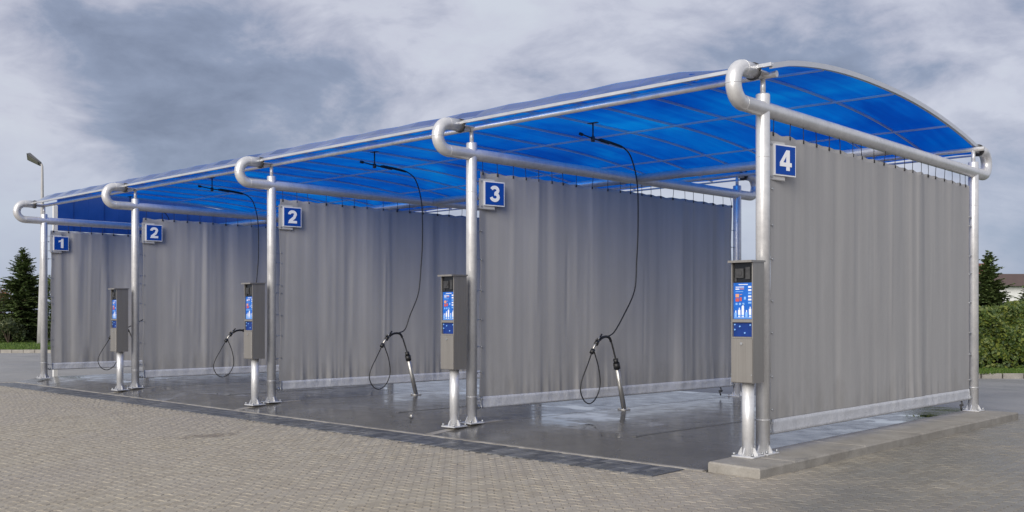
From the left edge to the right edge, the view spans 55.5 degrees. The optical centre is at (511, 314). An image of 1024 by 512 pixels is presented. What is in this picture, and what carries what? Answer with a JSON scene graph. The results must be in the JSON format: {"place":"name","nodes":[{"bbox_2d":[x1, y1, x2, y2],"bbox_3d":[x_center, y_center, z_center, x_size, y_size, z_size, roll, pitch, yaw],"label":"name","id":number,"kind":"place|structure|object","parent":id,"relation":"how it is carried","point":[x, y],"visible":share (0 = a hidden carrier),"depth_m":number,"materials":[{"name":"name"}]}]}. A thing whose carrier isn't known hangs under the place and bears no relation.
{"place":"outdoors","nodes":[
{"label":"outdoors","id":0,"kind":"place"},
{"bbox_2d":[15,372,965,471],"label":"bay floor","id":1,"kind":"structure","parent":0,"point":[604,428],"depth_m":15.11,"materials":[{"name":"concrete"}]},
{"bbox_2d":[108,288,128,390],"bbox_3d":[-8.227,0.514,20.349,0.284,2.138,0.322,0,0,42],"label":"payment terminal","id":2,"kind":"object","parent":1,"relation":"on","point":[119,325],"visible":1,"depth_m":20.30,"materials":[{"name":"metal"}]},
{"bbox_2d":[110,329,116,351],"bbox_3d":[-8.305,0.531,20.262,0.254,0.473,0.022,0,0,42],"label":"door","id":3,"kind":"structure","parent":2,"relation":"in","point":[113,332],"depth_m":20.25,"materials":[{"name":"metal"}]},
{"bbox_2d":[241,283,265,405],"bbox_3d":[-4.510,0.509,16.977,0.284,2.138,0.322,0,0,42],"label":"payment terminal","id":4,"kind":"object","parent":1,"relation":"on","point":[254,322],"visible":1,"depth_m":16.93,"materials":[{"name":"metal"}]},
{"bbox_2d":[243,331,251,358],"bbox_3d":[-4.588,0.527,16.891,0.254,0.473,0.022,0,0,42],"label":"door","id":5,"kind":"structure","parent":4,"relation":"in","point":[247,353],"depth_m":16.88,"materials":[{"name":"metal"}]},
{"bbox_2d":[231,386,364,394],"bbox_3d":[-4.285,1.552,19.951,3.400,0.013,0.064,0,0,-44],"label":"drain grate","id":6,"kind":"object","parent":1,"relation":"on","point":[298,390],"visible":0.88,"depth_m":19.86,"materials":[{"name":"metal"}]},
{"bbox_2d":[405,351,420,394],"bbox_3d":[-1.912,1.127,18.742,0.210,0.846,0.376,0,0,42],"label":"lance holder","id":7,"kind":"object","parent":1,"relation":"on","point":[410,368],"visible":1,"depth_m":18.69,"materials":[{"name":"silver metal"}]},
{"bbox_2d":[396,406,465,412],"bbox_3d":[-0.604,1.552,16.612,3.400,0.013,0.064,0,0,-44],"label":"drain grate","id":8,"kind":"object","parent":1,"relation":"on","point":[426,409],"visible":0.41,"depth_m":15.79,"materials":[{"name":"metal"}]},
{"bbox_2d":[438,274,467,427],"bbox_3d":[-0.829,0.506,13.639,0.284,2.138,0.322,0,0,42],"label":"payment terminal","id":9,"kind":"object","parent":1,"relation":"on","point":[454,324],"visible":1,"depth_m":13.59,"materials":[{"name":"metal"}]},
{"bbox_2d":[440,335,453,369],"bbox_3d":[-0.908,0.524,13.552,0.254,0.473,0.022,0,0,42],"label":"door","id":10,"kind":"structure","parent":9,"relation":"in","point":[447,341],"depth_m":13.54,"materials":[{"name":"metal"}]},
{"bbox_2d":[13,59,991,455],"bbox_3d":[-2.035,-0.775,19.719,19.815,4.650,8.093,0,0,42],"label":"wash canopy","id":11,"kind":"object","parent":1,"relation":"on","point":[689,131],"visible":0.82,"depth_m":15.99,"materials":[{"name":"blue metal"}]},
{"bbox_2d":[48,226,142,369],"bbox_3d":[-8.999,-0.351,26.027,6.532,3.716,0.087,0,0,-44],"label":"curtain","id":12,"kind":"object","parent":11,"relation":"hanging from","point":[88,270],"visible":0.25,"depth_m":24.44,"materials":[{"name":"fabric"}]},
{"bbox_2d":[48,234,68,252],"bbox_3d":[-11.138,-1.740,23.886,0.478,0.440,0.047,0,0,-42],"label":"number sign","id":13,"kind":"object","parent":12,"relation":"attached to","point":[59,243],"visible":1,"depth_m":23.88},
{"bbox_2d":[139,211,279,377],"bbox_3d":[-5.570,-0.351,22.915,6.532,3.716,0.067,0,0,-44],"label":"curtain","id":14,"kind":"object","parent":11,"relation":"hanging from","point":[196,275],"visible":0.38,"depth_m":21.60,"materials":[{"name":"fabric"}]},
{"bbox_2d":[140,222,161,243],"bbox_3d":[-7.710,-1.740,20.777,0.478,0.440,0.048,0,0,-39],"label":"number sign","id":15,"kind":"object","parent":14,"relation":"attached to","point":[151,233],"visible":1,"depth_m":20.77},
{"bbox_2d":[198,177,258,329],"bbox_3d":[-6.350,-1.336,21.818,0.191,3.394,1.495,0,0,42],"label":"ceiling boom","id":16,"kind":"object","parent":11,"relation":"hanging from","point":[220,189],"visible":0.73,"depth_m":21.99,"materials":[{"name":"metal"}]},
{"bbox_2d":[213,328,243,376],"bbox_3d":[-6.250,0.847,21.844,0.077,1.094,1.045,0,0,42],"label":"spray lance","id":17,"kind":"object","parent":16,"relation":"hanging from","point":[232,332],"visible":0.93,"depth_m":21.76,"materials":[{"name":"rubber"}]},
{"bbox_2d":[276,204,300,229],"bbox_3d":[-3.992,-1.740,17.406,0.478,0.440,0.048,0,0,-37],"label":"number sign","id":18,"kind":"object","parent":11,"relation":"attached to","point":[289,217],"visible":1,"depth_m":17.39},
{"bbox_2d":[276,191,479,390],"bbox_3d":[-1.841,-0.351,19.531,6.533,3.716,0.077,0,0,-44],"label":"curtain","id":19,"kind":"object","parent":11,"relation":"hanging from","point":[349,283],"visible":0.61,"depth_m":18.57,"materials":[{"name":"fabric"}]},
{"bbox_2d":[360,151,422,332],"bbox_3d":[-2.277,-1.337,18.421,0.191,3.396,1.495,0,0,42],"label":"ceiling boom","id":20,"kind":"object","parent":11,"relation":"hanging from","point":[374,165],"visible":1,"depth_m":18.68,"materials":[{"name":"metal"}]},
{"bbox_2d":[369,331,407,389],"bbox_3d":[-2.296,0.847,18.314,0.077,1.094,1.045,0,0,42],"label":"hose","id":21,"kind":"object","parent":20,"relation":"hanging from","point":[388,335],"visible":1,"depth_m":18.24,"materials":[{"name":"rubber"}]},
{"bbox_2d":[477,162,734,408],"bbox_3d":[1.844,-0.351,16.188,6.533,3.716,0.074,0,0,-44],"label":"curtain","id":22,"kind":"object","parent":11,"relation":"hanging from","point":[557,271],"visible":0.96,"depth_m":15.73,"materials":[{"name":"fabric"}]},
{"bbox_2d":[477,178,504,209],"bbox_3d":[-0.311,-1.740,14.069,0.478,0.440,0.048,0,0,-33],"label":"number sign","id":23,"kind":"object","parent":22,"relation":"attached to","point":[491,194],"visible":1,"depth_m":14.06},
{"bbox_2d":[579,122,638,335],"bbox_3d":[1.560,-1.335,15.655,0.191,3.391,1.495,0,0,42],"label":"ceiling boom","id":24,"kind":"object","parent":11,"relation":"hanging from","point":[593,138],"visible":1,"depth_m":15.99,"materials":[{"name":"metal"}]},
{"bbox_2d":[580,334,615,403],"bbox_3d":[1.386,0.847,15.379,0.077,1.094,1.045,0,0,42],"label":"hose","id":25,"kind":"object","parent":24,"relation":"hanging from","point":[596,343],"visible":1,"depth_m":15.30,"materials":[{"name":"rubber"}]},
{"bbox_2d":[770,141,795,180],"bbox_3d":[3.046,-1.740,11.026,0.478,0.440,0.049,0,0,-31],"label":"number sign","id":26,"kind":"object","parent":11,"relation":"attached to","point":[782,160],"visible":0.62,"depth_m":11.02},
{"bbox_2d":[770,119,971,434],"bbox_3d":[5.107,-0.351,13.240,0.055,3.716,6.532,0,0,44],"label":"curtain","id":27,"kind":"object","parent":11,"relation":"hanging from","point":[870,273],"visible":0.98,"depth_m":12.67,"materials":[{"name":"fabric"}]},
{"bbox_3d":[-9.512,-1.337,25.254,0.191,3.395,1.495,0,0,42],"label":"ceiling boom","id":28,"kind":"object","parent":11,"relation":"hanging from","visible":0},
{"bbox_2d":[98,329,130,369],"bbox_3d":[-9.990,0.847,24.642,0.077,1.094,1.045,0,0,42],"label":"spray lance","id":29,"kind":"object","parent":28,"relation":"hanging from","point":[103,348],"visible":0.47,"depth_m":24.43,"materials":[{"name":"rubber"}]},
{"bbox_2d":[613,358,629,409],"bbox_3d":[1.771,1.127,15.807,0.210,0.846,0.376,0,0,42],"label":"lance holder","id":30,"kind":"object","parent":1,"relation":"on","point":[616,364],"visible":1,"depth_m":15.75,"materials":[{"name":"silver metal"}]},
{"bbox_2d":[632,419,755,436],"bbox_3d":[2.767,1.552,13.555,3.400,0.013,0.064,0,0,-44],"label":"drain grate","id":31,"kind":"object","parent":1,"relation":"on","point":[686,429],"visible":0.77,"depth_m":13.11,"materials":[{"name":"metal"}]},
{"bbox_2d":[0,316,1023,373],"bbox_3d":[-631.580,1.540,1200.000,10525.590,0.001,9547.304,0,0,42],"label":"lawn","id":32,"kind":"structure","parent":0,"point":[50,346],"depth_m":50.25,"materials":[{"name":"green plant"}]},
{"bbox_2d":[0,316,28,342],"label":"shrub","id":33,"kind":"object","parent":32,"relation":"on","point":[8,325],"visible":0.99,"depth_m":52.80,"materials":[{"name":"green plant"}]},
{"bbox_2d":[0,282,37,320],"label":"shrub","id":34,"kind":"object","parent":32,"relation":"on","point":[5,298],"visible":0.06,"depth_m":59.96,"materials":[{"name":"green plant"}]},
{"bbox_2d":[0,247,50,342],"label":"spruce tree","id":35,"kind":"object","parent":32,"relation":"on","point":[21,303],"visible":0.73,"depth_m":54.57,"materials":[{"name":"green plant"}]},
{"bbox_2d":[32,274,50,332],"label":"shrub","id":36,"kind":"object","parent":32,"relation":"on","point":[49,301],"visible":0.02,"depth_m":61.98,"materials":[{"name":"green plant"}]},
{"bbox_2d":[979,299,1023,368],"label":"hedge","id":37,"kind":"object","parent":32,"relation":"on","point":[995,321],"visible":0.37,"depth_m":27.27,"materials":[{"name":"green plant"}]},
{"bbox_2d":[979,250,1023,365],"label":"spruce tree","id":38,"kind":"object","parent":32,"relation":"on","point":[990,293],"visible":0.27,"depth_m":29.25,"materials":[{"name":"green plant"}]},
{"bbox_2d":[0,382,1023,511],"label":"pavement","id":39,"kind":"structure","parent":0,"point":[62,453],"depth_m":9.94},
{"bbox_2d":[0,382,684,476],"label":"dark paver band","id":40,"kind":"object","parent":39,"relation":"on","point":[585,462],"visible":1,"depth_m":13.11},
{"bbox_2d":[708,410,1017,478],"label":"kerb","id":41,"kind":"structure","parent":39,"relation":"on","point":[802,456],"depth_m":11.78,"materials":[{"name":"concrete"}]},
{"bbox_2d":[728,260,765,458],"bbox_3d":[2.552,0.478,10.572,0.284,2.138,0.322,0,0,42],"label":"payment terminal","id":42,"kind":"object","parent":41,"relation":"on","point":[747,324],"visible":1,"depth_m":10.52,"materials":[{"name":"silver metal"}]},
{"bbox_2d":[731,339,751,382],"bbox_3d":[2.474,0.496,10.485,0.254,0.473,0.022,0,0,42],"label":"door","id":43,"kind":"structure","parent":42,"relation":"in","point":[741,349],"depth_m":10.48,"materials":[{"name":"metal"}]},
{"bbox_2d":[0,353,1023,414],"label":"asphalt","id":44,"kind":"structure","parent":0,"point":[1005,395],"depth_m":24.11,"materials":[{"name":"grey asphalt"}]},
{"bbox_2d":[26,153,43,343],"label":"street lamp","id":45,"kind":"object","parent":44,"relation":"on","point":[32,158],"visible":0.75,"depth_m":51.89,"materials":[{"name":"metal"}]},
{"bbox_2d":[52,196,278,375],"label":"end wall","id":46,"kind":"structure","parent":44,"relation":"on","point":[96,209],"depth_m":25.96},
{"bbox_2d":[0,350,1023,378],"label":"lawn kerb","id":47,"kind":"structure","parent":44,"relation":"on","point":[1003,376],"depth_m":25.22,"materials":[{"name":"concrete"}]},
{"bbox_2d":[979,263,1023,301],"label":"house","id":48,"kind":"structure","parent":44,"relation":"on","point":[1017,287],"depth_m":64.04,"materials":[{"name":"white paint"}]},
{"bbox_2d":[0,0,1023,313],"label":"sky","id":49,"kind":"structure","parent":0,"point":[100,92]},
{"bbox_2d":[1014,285,1023,300],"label":"spruce tree","id":50,"kind":"object","parent":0,"point":[1022,297],"depth_m":30.10,"materials":[{"name":"green plant"}]}
]}

